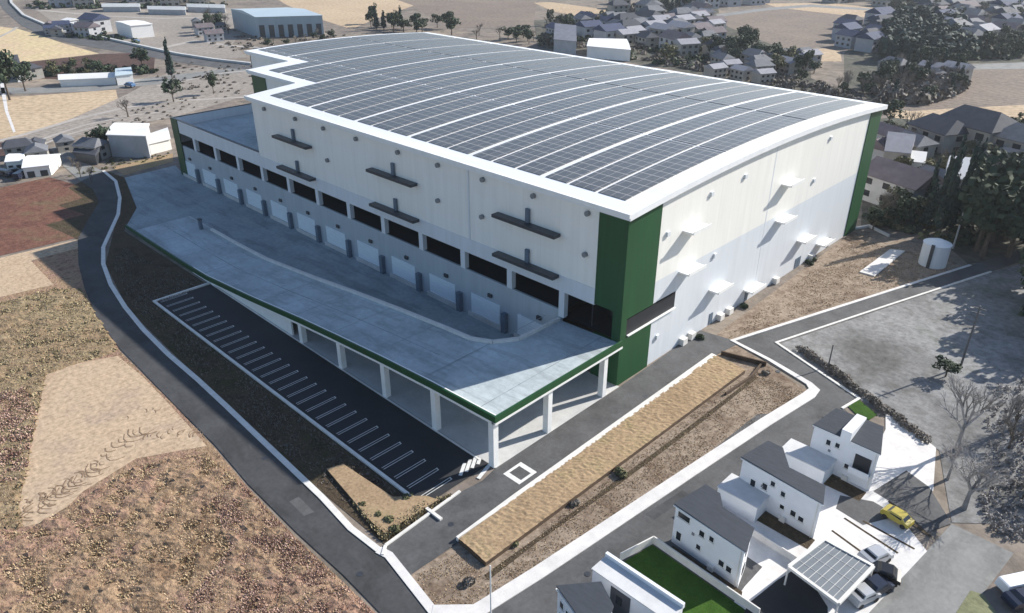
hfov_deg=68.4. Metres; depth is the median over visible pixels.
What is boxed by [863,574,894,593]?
parked car
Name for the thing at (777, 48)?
evergreen tree
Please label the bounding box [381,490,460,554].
kerb driveway
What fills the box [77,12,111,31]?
house
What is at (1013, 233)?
evergreen tree
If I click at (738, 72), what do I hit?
house
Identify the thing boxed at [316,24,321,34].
door
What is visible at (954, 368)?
evergreen tree
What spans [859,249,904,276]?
concrete slab
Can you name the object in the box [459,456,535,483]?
driveway markings
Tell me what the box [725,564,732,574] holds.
window
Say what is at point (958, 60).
cedar tree
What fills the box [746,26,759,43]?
evergreen tree
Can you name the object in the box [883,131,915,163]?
shed
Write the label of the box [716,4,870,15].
road top
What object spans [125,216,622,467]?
truck ramp
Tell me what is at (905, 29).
wood
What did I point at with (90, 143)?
house
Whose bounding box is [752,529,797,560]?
garden fence
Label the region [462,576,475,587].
bush
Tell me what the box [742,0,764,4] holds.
house
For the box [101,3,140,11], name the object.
greenhouse
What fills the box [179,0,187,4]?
house
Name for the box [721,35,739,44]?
evergreen tree
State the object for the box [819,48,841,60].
field right tan
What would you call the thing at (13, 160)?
shed
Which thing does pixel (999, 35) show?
bare tree
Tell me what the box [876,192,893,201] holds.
bare tree
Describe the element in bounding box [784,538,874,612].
carport
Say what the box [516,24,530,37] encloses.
evergreen tree
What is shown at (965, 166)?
house
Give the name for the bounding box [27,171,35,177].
door
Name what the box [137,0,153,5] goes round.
house
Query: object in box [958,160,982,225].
cedar tree
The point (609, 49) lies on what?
building
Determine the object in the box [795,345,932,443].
hedge
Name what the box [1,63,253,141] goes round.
grey field left
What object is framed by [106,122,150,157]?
shed
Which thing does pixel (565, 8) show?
field top
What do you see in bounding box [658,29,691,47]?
house
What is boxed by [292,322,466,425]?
pavement undercroft
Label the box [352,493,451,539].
entrance weeds
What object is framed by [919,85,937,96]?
evergreen tree
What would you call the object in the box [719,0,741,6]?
house
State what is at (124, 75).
shed
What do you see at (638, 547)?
garden fence
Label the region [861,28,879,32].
house
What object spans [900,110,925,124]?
bare tree
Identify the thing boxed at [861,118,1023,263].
ground
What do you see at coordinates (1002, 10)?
house
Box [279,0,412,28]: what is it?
field
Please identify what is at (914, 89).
bare tree
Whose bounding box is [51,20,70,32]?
house
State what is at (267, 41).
evergreen tree
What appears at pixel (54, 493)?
tyre tracks
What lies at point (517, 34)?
evergreen tree
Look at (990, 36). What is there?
evergreen tree
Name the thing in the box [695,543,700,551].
window
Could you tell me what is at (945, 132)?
house
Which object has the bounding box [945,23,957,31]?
evergreen tree
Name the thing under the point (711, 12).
house
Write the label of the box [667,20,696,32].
house
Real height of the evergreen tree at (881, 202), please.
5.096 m
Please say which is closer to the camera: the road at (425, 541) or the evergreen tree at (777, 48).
the road at (425, 541)
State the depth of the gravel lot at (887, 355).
117.81 m
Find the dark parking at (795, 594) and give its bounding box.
[744,572,827,612]
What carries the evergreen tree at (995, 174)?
on the ground at (998, 246)
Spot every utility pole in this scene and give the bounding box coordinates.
[490,565,491,612]
[952,213,962,248]
[960,306,985,364]
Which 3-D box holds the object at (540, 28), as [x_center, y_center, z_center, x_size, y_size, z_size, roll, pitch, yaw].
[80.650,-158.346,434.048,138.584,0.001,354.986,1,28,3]
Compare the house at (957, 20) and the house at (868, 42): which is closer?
the house at (868, 42)
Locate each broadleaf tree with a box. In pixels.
[45,60,56,67]
[46,65,57,75]
[62,64,68,71]
[81,57,87,64]
[659,42,678,60]
[700,36,710,45]
[771,53,787,71]
[781,50,792,56]
[784,45,796,56]
[886,186,897,194]
[894,155,913,164]
[917,158,935,167]
[939,157,948,168]
[964,139,976,154]
[986,143,999,155]
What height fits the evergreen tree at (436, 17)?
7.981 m
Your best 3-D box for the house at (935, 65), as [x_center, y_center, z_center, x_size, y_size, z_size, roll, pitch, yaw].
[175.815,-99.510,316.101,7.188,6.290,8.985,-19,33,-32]
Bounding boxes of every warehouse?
[170,32,887,385]
[231,7,323,37]
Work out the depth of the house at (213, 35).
397.46 m
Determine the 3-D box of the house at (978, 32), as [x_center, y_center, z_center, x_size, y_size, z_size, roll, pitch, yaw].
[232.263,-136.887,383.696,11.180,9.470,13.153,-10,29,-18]
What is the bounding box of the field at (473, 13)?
[399,0,536,27]
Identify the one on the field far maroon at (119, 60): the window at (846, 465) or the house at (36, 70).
the house at (36, 70)
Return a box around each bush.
[375,510,381,516]
[383,515,394,523]
[389,524,400,532]
[402,492,413,499]
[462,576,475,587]
[512,541,518,547]
[568,499,580,506]
[614,466,626,477]
[696,333,705,339]
[740,303,748,308]
[761,370,770,375]
[805,259,813,265]
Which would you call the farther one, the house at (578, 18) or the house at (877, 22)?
the house at (578, 18)
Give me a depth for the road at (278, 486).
99.26 m
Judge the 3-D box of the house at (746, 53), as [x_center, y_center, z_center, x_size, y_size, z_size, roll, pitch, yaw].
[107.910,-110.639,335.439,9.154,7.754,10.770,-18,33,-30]
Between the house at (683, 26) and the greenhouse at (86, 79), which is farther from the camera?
the house at (683, 26)
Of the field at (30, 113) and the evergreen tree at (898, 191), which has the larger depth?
the field at (30, 113)
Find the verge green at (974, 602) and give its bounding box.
[956,590,996,612]
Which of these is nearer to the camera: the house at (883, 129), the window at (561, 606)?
the window at (561, 606)
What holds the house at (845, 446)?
on the ground at (830, 72)
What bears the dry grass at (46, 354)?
on the field scrub at (60, 270)
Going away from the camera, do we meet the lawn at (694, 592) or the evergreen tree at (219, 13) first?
the lawn at (694, 592)
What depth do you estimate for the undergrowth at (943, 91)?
280.79 m
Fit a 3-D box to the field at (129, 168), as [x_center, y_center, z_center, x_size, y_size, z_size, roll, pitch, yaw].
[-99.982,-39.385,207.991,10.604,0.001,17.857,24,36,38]
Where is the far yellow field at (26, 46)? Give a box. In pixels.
[0,27,98,62]
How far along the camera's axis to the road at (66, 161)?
205.57 m
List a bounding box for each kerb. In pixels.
[101,170,380,551]
[153,282,479,520]
[775,271,991,408]
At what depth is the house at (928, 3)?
471.84 m
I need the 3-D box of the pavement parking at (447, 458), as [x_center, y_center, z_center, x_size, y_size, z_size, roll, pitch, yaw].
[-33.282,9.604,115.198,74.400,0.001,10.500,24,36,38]
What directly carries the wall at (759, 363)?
on the bare ground at (745, 410)
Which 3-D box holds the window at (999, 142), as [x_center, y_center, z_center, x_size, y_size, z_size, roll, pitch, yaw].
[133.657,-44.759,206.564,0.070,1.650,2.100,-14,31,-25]
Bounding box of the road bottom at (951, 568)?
[869,524,1013,612]
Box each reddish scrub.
[0,387,37,482]
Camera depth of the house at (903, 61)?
313.94 m
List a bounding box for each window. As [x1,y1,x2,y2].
[559,600,563,611]
[615,595,621,605]
[675,530,681,542]
[677,510,690,524]
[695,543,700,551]
[698,529,705,538]
[708,535,714,543]
[717,558,724,568]
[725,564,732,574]
[750,478,756,486]
[761,482,767,491]
[769,480,775,488]
[779,490,785,498]
[779,503,784,510]
[789,509,796,518]
[796,515,804,523]
[825,438,831,446]
[834,442,840,449]
[843,462,849,469]
[863,189,869,196]
[866,177,872,183]
[882,182,889,189]
[934,135,940,141]
[955,136,962,141]
[974,133,983,140]
[996,139,1004,146]
[1012,143,1020,149]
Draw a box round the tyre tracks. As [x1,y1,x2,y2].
[19,358,203,520]
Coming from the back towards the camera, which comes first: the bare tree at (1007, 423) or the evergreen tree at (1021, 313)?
the evergreen tree at (1021, 313)
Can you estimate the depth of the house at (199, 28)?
417.23 m
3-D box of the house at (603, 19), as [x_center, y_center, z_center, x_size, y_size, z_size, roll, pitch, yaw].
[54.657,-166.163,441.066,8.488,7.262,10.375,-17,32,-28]
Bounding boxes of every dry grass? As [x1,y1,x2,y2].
[0,287,116,527]
[0,452,368,612]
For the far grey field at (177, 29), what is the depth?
434.79 m
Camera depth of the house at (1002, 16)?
436.41 m
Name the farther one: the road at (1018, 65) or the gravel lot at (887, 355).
the road at (1018, 65)
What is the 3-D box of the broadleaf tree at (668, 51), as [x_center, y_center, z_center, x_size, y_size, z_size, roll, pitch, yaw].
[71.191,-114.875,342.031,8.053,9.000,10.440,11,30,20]
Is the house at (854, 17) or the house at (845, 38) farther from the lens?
the house at (854, 17)
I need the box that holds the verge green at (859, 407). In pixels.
[848,400,876,419]
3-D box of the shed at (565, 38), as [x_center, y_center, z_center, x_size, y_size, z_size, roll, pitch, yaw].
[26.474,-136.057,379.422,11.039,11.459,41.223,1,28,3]
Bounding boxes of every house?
[1,138,32,155]
[13,54,24,81]
[20,61,44,80]
[24,142,48,155]
[31,137,45,143]
[42,21,51,32]
[43,24,57,34]
[48,0,72,7]
[49,25,63,36]
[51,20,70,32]
[53,134,74,152]
[61,18,78,29]
[71,137,111,159]
[72,0,94,7]
[72,21,101,36]
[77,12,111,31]
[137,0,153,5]
[160,0,179,5]
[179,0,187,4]
[188,0,204,3]
[191,17,200,27]
[193,22,213,35]
[202,28,224,41]
[214,22,226,30]
[545,22,554,38]
[556,581,613,612]
[573,14,591,24]
[575,20,602,39]
[576,11,596,19]
[591,551,684,612]
[593,23,625,38]
[598,15,611,23]
[604,19,619,23]
[607,0,629,12]
[607,12,624,16]
[612,13,639,19]
[615,28,639,44]
[616,19,643,26]
[625,25,645,31]
[633,17,648,22]
[634,0,660,11]
[634,31,658,47]
[636,9,662,17]
[639,5,666,13]
[642,19,666,27]
[647,22,678,35]
[648,14,670,21]
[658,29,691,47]
[665,18,687,22]
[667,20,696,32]
[668,7,692,14]
[669,14,695,22]
[671,484,754,587]
[672,38,700,55]
[682,5,699,9]
[686,31,703,46]
[687,11,709,16]
[688,13,703,22]
[690,1,713,8]
[692,22,712,31]
[694,0,719,8]
[698,30,718,44]
[699,8,715,15]
[699,26,727,40]
[700,15,727,28]
[702,39,724,53]
[703,62,728,77]
[705,19,725,26]
[709,45,734,58]
[710,52,735,63]
[717,441,824,538]
[718,59,742,74]
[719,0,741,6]
[730,64,754,80]
[739,48,770,64]
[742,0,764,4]
[743,54,772,65]
[744,59,775,68]
[751,68,776,83]
[775,55,801,74]
[783,408,883,490]
[793,53,818,70]
[796,47,812,51]
[797,49,823,64]
[822,0,847,3]
[831,22,862,40]
[832,17,860,31]
[834,28,863,48]
[837,14,864,25]
[848,0,865,1]
[854,31,887,52]
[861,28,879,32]
[862,156,943,212]
[863,6,895,23]
[863,19,883,29]
[864,14,892,23]
[864,24,882,28]
[865,13,886,19]
[871,0,890,6]
[871,137,913,159]
[876,122,914,138]
[877,56,909,72]
[899,130,938,158]
[906,113,968,156]
[916,0,950,5]
[918,60,943,68]
[920,165,945,178]
[922,2,942,6]
[927,67,946,77]
[934,8,961,15]
[940,104,1017,152]
[941,60,975,79]
[944,0,965,3]
[945,156,970,190]
[946,17,973,27]
[950,0,980,8]
[951,3,974,10]
[954,27,985,47]
[961,8,990,17]
[965,14,990,22]
[967,18,983,22]
[970,23,1000,45]
[971,21,985,26]
[971,143,1001,162]
[975,0,986,8]
[986,6,1000,11]
[988,0,1023,7]
[989,6,1020,22]
[990,147,1022,165]
[991,12,1023,22]
[992,122,1023,150]
[993,20,1023,32]
[1005,17,1023,24]
[1008,4,1023,10]
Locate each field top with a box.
[535,2,605,15]
[717,9,863,49]
[768,3,872,16]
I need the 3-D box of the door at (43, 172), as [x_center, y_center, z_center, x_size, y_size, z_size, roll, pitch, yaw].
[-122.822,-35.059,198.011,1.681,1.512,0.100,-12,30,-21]
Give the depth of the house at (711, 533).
79.60 m
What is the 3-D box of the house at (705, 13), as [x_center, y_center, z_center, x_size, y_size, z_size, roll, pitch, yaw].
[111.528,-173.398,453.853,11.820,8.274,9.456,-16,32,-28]
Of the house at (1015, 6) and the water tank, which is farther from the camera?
the house at (1015, 6)
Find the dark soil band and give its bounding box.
[484,375,757,579]
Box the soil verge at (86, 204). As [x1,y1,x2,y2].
[46,182,123,238]
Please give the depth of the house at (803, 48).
343.76 m
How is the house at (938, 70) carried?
on the ground at (830, 72)
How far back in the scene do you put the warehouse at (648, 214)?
133.87 m
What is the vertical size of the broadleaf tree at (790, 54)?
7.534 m
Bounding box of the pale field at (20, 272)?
[0,239,77,296]
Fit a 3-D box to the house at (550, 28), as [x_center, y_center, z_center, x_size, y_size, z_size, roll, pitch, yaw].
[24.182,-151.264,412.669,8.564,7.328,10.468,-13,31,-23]
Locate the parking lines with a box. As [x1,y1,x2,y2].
[160,293,451,495]
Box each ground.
[0,0,1023,612]
[106,171,452,543]
[411,345,805,604]
[861,118,1023,263]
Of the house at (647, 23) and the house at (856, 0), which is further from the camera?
the house at (856, 0)
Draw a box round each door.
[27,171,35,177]
[40,170,48,175]
[259,25,265,37]
[268,25,274,36]
[278,25,284,36]
[287,24,293,36]
[297,24,303,36]
[306,24,312,35]
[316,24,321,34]
[708,312,712,324]
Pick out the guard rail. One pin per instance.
(140, 45)
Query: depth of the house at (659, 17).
434.31 m
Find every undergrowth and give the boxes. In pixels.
[26,0,227,9]
[42,63,158,75]
[66,30,139,43]
[69,152,168,176]
[102,92,239,129]
[157,62,252,92]
[196,28,344,50]
[537,0,739,70]
[541,3,729,73]
[641,56,866,100]
[868,122,1003,239]
[869,61,971,104]
[882,120,1006,246]
[888,1,1023,59]
[980,370,1023,541]
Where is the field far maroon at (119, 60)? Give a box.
[30,53,154,78]
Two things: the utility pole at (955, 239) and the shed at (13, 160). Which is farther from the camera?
the shed at (13, 160)
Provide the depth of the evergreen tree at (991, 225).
147.61 m
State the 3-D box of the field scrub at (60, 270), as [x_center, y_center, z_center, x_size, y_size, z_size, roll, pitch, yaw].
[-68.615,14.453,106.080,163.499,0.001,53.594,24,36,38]
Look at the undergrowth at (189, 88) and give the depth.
312.15 m
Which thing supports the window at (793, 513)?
in the house at (770, 480)
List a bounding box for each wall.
[721,351,766,394]
[855,224,889,236]
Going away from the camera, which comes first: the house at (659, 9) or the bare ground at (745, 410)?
the bare ground at (745, 410)
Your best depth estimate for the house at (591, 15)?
452.01 m
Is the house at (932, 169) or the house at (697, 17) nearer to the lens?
the house at (932, 169)
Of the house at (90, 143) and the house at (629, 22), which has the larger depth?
the house at (629, 22)
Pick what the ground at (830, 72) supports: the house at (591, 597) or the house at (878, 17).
the house at (591, 597)
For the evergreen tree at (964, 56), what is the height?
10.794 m
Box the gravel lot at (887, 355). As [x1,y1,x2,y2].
[780,264,1023,524]
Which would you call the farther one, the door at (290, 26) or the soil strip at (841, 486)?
the door at (290, 26)
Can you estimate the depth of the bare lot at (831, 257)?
143.13 m
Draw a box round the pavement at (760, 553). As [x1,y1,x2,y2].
[723,506,788,566]
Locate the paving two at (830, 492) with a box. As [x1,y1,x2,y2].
[820,484,837,510]
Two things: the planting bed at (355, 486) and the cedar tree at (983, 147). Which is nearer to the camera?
the planting bed at (355, 486)
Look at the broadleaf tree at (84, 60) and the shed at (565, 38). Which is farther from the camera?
the shed at (565, 38)
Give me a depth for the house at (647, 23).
411.47 m
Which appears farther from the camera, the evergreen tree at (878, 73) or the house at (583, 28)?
the house at (583, 28)
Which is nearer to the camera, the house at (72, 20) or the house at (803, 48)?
the house at (803, 48)
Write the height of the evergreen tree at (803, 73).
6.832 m
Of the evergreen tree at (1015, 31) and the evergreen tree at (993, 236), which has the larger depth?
the evergreen tree at (1015, 31)
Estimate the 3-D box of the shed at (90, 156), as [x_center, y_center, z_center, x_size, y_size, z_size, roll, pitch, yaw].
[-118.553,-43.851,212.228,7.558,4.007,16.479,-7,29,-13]
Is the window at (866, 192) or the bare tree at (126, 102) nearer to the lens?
the window at (866, 192)
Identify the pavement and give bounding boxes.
[375,547,433,612]
[432,264,971,612]
[723,506,788,566]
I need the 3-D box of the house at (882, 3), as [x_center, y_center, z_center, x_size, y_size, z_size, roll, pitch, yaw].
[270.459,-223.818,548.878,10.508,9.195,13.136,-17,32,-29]
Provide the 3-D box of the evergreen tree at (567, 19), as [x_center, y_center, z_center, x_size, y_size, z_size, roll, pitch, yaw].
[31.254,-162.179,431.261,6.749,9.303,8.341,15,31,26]
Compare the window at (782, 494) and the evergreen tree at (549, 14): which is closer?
the window at (782, 494)
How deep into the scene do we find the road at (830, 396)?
107.24 m
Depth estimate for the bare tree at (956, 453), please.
91.10 m
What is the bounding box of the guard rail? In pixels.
[10,0,250,64]
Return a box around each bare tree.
[75,161,82,176]
[114,96,129,116]
[719,46,727,52]
[842,74,853,89]
[859,77,869,93]
[874,74,890,90]
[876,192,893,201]
[877,203,896,217]
[881,187,896,209]
[885,198,898,217]
[897,62,907,77]
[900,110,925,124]
[901,73,915,93]
[903,68,919,78]
[908,87,920,93]
[924,57,938,64]
[928,66,939,78]
[935,77,943,89]
[936,372,1008,450]
[938,64,953,72]
[938,436,982,479]
[949,445,1012,509]
[952,65,961,72]
[991,28,1004,45]
[998,409,1023,447]
[1002,390,1023,433]
[1008,397,1023,429]
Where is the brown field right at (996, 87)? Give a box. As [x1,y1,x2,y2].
[899,69,1023,109]
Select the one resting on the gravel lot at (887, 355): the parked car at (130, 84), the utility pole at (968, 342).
the utility pole at (968, 342)
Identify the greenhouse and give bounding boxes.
[58,72,116,86]
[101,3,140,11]
[147,6,185,14]
[186,3,224,12]
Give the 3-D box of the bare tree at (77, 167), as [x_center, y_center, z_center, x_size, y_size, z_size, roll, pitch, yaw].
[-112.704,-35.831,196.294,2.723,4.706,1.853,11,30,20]
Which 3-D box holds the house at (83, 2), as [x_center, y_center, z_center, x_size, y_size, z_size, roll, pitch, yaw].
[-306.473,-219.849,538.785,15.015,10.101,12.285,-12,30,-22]
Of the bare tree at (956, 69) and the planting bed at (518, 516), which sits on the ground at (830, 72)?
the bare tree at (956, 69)
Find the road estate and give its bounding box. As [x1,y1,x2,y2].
[538,414,840,612]
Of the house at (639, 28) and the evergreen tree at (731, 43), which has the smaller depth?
the evergreen tree at (731, 43)
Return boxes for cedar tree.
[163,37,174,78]
[372,5,378,29]
[380,10,385,29]
[398,5,402,28]
[414,13,418,31]
[669,0,674,10]
[890,78,899,94]
[902,50,911,72]
[914,49,919,65]
[920,178,940,229]
[924,52,933,75]
[925,158,941,201]
[934,144,966,232]
[934,151,954,210]
[941,46,950,62]
[946,133,966,199]
[948,177,966,231]
[949,73,956,91]
[955,51,961,65]
[958,137,981,209]
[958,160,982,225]
[960,65,965,75]
[973,136,988,173]
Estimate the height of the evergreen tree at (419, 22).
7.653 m
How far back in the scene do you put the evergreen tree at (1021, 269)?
131.72 m
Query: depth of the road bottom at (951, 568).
79.75 m
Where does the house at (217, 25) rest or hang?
on the far grey field at (177, 29)
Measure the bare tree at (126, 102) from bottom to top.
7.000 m
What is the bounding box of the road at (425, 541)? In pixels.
[386,330,739,574]
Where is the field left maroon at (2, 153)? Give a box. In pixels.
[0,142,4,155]
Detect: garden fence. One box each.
[620,536,653,559]
[653,536,760,612]
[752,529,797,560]
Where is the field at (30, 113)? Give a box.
[0,90,117,138]
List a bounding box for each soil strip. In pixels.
[671,546,741,594]
[757,512,814,548]
[824,475,865,500]
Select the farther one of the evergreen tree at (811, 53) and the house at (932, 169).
the evergreen tree at (811, 53)
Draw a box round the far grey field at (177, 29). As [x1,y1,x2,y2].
[36,8,246,59]
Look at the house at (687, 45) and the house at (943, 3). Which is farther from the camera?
the house at (943, 3)
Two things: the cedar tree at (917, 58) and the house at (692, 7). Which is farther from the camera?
the house at (692, 7)
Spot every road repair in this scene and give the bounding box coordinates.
[290,497,313,515]
[646,490,688,519]
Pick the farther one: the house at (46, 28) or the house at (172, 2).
the house at (172, 2)
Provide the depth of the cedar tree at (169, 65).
306.97 m
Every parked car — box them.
[0,168,13,177]
[3,167,19,176]
[12,169,24,179]
[124,82,135,87]
[847,582,881,609]
[857,544,893,562]
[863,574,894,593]
[869,560,900,586]
[880,504,914,529]
[994,571,1023,591]
[1000,587,1023,612]
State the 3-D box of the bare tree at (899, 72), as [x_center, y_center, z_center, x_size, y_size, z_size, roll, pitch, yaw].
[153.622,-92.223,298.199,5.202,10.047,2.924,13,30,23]
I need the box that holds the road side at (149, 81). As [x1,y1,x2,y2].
[0,68,247,93]
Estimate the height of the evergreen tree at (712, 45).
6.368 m
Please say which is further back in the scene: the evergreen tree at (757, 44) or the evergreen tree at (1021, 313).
the evergreen tree at (757, 44)
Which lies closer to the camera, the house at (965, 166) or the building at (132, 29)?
the house at (965, 166)
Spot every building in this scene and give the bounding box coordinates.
[114,20,154,38]
[587,38,630,60]
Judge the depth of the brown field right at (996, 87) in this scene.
290.32 m
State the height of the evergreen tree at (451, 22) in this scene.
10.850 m
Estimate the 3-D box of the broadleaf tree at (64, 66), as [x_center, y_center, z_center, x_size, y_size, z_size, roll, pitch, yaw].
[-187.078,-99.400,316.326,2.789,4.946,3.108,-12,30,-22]
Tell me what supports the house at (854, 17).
on the ground at (830, 72)
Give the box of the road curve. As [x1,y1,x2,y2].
[0,0,251,68]
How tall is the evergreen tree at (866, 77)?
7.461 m
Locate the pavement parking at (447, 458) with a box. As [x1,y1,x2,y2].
[158,284,487,498]
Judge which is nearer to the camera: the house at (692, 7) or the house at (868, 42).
the house at (868, 42)
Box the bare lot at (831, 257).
[717,229,961,338]
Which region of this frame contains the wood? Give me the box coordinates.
[876,4,981,61]
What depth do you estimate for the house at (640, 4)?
491.60 m
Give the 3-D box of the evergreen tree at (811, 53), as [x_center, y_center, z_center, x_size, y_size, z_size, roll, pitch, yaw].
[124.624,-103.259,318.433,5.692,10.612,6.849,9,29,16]
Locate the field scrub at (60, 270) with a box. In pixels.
[0,248,374,612]
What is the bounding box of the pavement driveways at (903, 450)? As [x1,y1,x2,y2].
[734,414,935,612]
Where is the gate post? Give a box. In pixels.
[197,218,202,229]
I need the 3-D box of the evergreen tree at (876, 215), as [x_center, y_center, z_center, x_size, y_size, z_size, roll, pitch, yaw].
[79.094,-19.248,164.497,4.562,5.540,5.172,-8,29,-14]
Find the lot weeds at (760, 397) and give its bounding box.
[417,373,801,604]
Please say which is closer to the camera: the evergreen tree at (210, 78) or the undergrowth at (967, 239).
the undergrowth at (967, 239)
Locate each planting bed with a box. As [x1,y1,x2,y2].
[327,464,437,531]
[456,353,744,565]
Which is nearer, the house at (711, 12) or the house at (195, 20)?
the house at (195, 20)
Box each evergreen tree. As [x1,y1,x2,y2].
[0,49,19,99]
[12,61,35,90]
[65,64,72,72]
[66,60,76,66]
[84,124,109,139]
[85,62,93,67]
[92,60,104,69]
[129,47,149,64]
[160,78,182,101]
[201,12,215,23]
[206,70,217,93]
[212,11,224,21]
[213,14,222,22]
[262,38,271,44]
[325,29,334,36]
[365,11,373,24]
[368,4,376,23]
[386,12,399,31]
[393,19,413,31]
[409,13,420,22]
[413,18,428,31]
[430,13,441,27]
[440,11,453,28]
[442,15,460,34]
[500,26,514,39]
[510,28,521,41]
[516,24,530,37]
[523,28,532,38]
[546,9,553,19]
[555,13,563,23]
[561,14,572,24]
[706,42,714,50]
[710,33,725,45]
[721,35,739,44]
[724,37,741,50]
[727,48,742,58]
[736,24,752,35]
[738,34,755,50]
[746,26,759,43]
[751,40,765,48]
[756,45,771,52]
[771,42,784,55]
[793,52,810,67]
[795,68,807,83]
[803,49,814,69]
[808,61,822,73]
[838,81,850,91]
[856,71,870,89]
[857,72,873,91]
[861,206,889,229]
[862,82,874,94]
[872,67,887,77]
[878,197,895,212]
[880,59,900,74]
[881,71,896,80]
[882,99,906,121]
[888,187,912,199]
[890,0,903,4]
[895,195,926,222]
[907,62,930,80]
[911,45,929,60]
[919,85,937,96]
[925,47,945,61]
[931,354,962,376]
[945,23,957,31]
[948,72,969,83]
[950,50,971,63]
[957,176,1023,257]
[963,195,995,241]
[970,183,1023,244]
[974,150,1023,241]
[978,30,996,45]
[980,1,989,8]
[985,147,1017,165]
[989,186,1023,257]
[993,42,1010,58]
[1000,23,1010,34]
[1005,32,1023,39]
[1009,154,1023,170]
[1011,29,1023,34]
[1011,112,1023,122]
[1017,6,1023,14]
[1017,265,1023,288]
[1018,249,1023,264]
[1018,305,1023,316]
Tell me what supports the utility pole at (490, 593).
on the ground at (830, 72)
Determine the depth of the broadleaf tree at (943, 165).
190.20 m
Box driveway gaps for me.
[832,518,930,553]
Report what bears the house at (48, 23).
on the ground at (830, 72)
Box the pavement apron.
[438,371,618,467]
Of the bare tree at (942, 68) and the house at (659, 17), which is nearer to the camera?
the bare tree at (942, 68)
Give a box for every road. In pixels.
[50,147,101,180]
[78,172,427,612]
[386,330,739,574]
[489,248,1021,612]
[972,62,1023,69]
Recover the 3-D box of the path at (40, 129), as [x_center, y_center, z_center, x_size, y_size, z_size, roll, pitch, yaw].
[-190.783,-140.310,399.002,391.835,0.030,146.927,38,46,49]
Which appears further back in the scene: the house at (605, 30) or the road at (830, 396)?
the house at (605, 30)
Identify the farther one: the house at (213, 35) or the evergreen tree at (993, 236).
the house at (213, 35)
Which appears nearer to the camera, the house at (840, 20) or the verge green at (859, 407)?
the verge green at (859, 407)
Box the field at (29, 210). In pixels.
[0,177,84,255]
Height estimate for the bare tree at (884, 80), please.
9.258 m
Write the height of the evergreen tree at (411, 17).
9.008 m
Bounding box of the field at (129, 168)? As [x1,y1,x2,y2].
[113,153,172,174]
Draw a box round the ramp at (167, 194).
[125,165,513,425]
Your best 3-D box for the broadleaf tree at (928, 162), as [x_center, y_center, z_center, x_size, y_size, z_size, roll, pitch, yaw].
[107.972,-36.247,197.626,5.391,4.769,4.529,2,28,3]
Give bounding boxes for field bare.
[3,356,205,528]
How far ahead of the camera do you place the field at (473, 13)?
522.01 m
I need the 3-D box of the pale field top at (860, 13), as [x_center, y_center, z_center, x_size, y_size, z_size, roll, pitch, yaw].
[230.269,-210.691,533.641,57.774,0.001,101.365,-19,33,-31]
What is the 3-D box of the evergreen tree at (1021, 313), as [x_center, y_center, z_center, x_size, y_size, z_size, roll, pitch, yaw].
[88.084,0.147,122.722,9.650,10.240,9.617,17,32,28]
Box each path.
[0,9,264,148]
[0,83,15,131]
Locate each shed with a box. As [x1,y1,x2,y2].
[4,153,25,168]
[21,154,61,177]
[73,146,101,164]
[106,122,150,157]
[115,67,133,84]
[149,127,171,154]
[554,23,576,54]
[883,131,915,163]
[910,150,926,166]
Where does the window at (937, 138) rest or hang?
in the house at (945, 132)
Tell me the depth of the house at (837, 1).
566.94 m
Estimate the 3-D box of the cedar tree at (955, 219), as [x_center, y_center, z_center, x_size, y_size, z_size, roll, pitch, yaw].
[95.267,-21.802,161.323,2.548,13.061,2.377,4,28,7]
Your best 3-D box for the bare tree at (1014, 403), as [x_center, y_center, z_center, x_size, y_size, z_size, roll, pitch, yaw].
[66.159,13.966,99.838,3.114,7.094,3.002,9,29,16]
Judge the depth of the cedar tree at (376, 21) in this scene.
434.87 m
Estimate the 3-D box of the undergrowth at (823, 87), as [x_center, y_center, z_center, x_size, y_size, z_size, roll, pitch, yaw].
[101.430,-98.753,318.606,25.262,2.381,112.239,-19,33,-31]
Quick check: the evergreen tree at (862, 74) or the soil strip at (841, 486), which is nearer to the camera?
the soil strip at (841, 486)
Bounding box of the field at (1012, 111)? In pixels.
[889,105,1023,119]
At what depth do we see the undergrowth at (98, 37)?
406.05 m
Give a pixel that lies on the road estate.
(660, 527)
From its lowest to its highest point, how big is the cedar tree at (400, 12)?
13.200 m
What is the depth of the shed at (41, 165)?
198.32 m
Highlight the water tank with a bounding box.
[918,238,952,268]
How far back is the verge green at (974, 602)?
76.27 m
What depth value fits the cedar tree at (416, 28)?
427.25 m
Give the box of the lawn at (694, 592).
[625,545,744,612]
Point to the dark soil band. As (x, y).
(511, 558)

